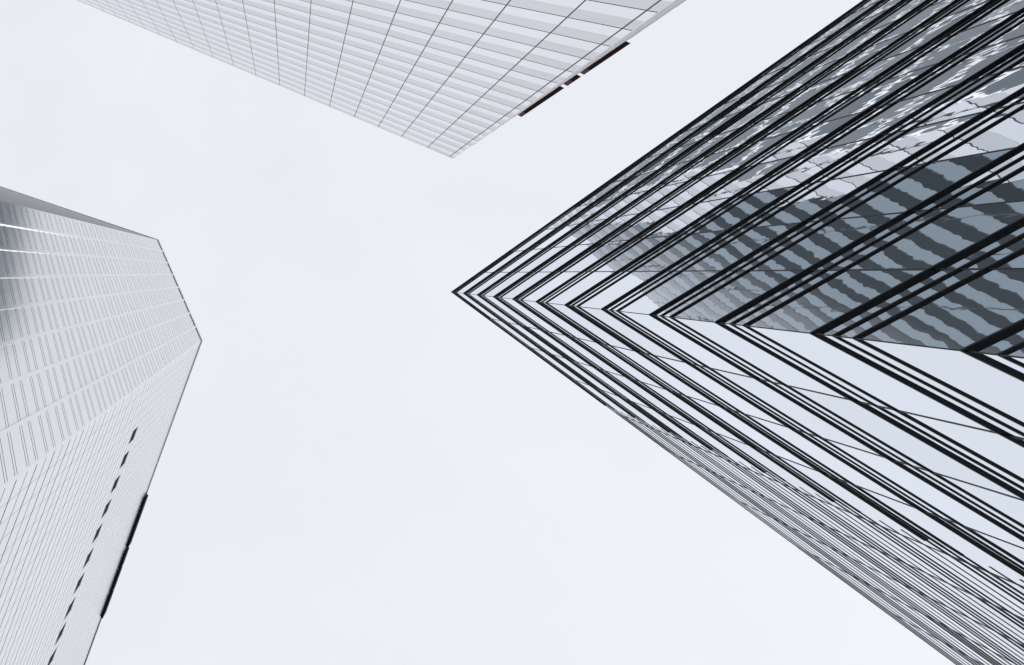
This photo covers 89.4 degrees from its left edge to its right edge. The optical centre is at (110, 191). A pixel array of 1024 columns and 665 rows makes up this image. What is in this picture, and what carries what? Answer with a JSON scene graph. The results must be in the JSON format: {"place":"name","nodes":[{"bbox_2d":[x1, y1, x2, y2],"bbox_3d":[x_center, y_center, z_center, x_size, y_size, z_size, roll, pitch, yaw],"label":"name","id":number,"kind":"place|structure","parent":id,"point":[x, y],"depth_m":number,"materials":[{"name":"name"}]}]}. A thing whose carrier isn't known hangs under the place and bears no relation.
{"place":"outdoors","nodes":[
{"label":"outdoors","id":0,"kind":"place"},
{"bbox_2d":[0,186,202,664],"bbox_3d":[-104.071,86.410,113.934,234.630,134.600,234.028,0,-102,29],"label":"tower","id":1,"kind":"structure","parent":0,"point":[101,340],"depth_m":66.41,"materials":[{"name":"concrete"}]},
{"bbox_2d":[77,0,685,158],"bbox_3d":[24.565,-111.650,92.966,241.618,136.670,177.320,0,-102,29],"label":"tower","id":2,"kind":"structure","parent":0,"point":[453,79],"depth_m":81.32,"materials":[{"name":"concrete"}]},
{"bbox_2d":[0,0,954,664],"label":"sky","id":3,"kind":"structure","parent":0,"point":[357,465],"materials":[{"name":"white"}]},
{"bbox_2d":[451,0,1023,664],"bbox_3d":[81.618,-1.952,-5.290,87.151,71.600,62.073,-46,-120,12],"label":"tower","id":4,"kind":"structure","parent":0,"point":[783,296],"depth_m":21.24,"materials":[{"name":"black glass"}]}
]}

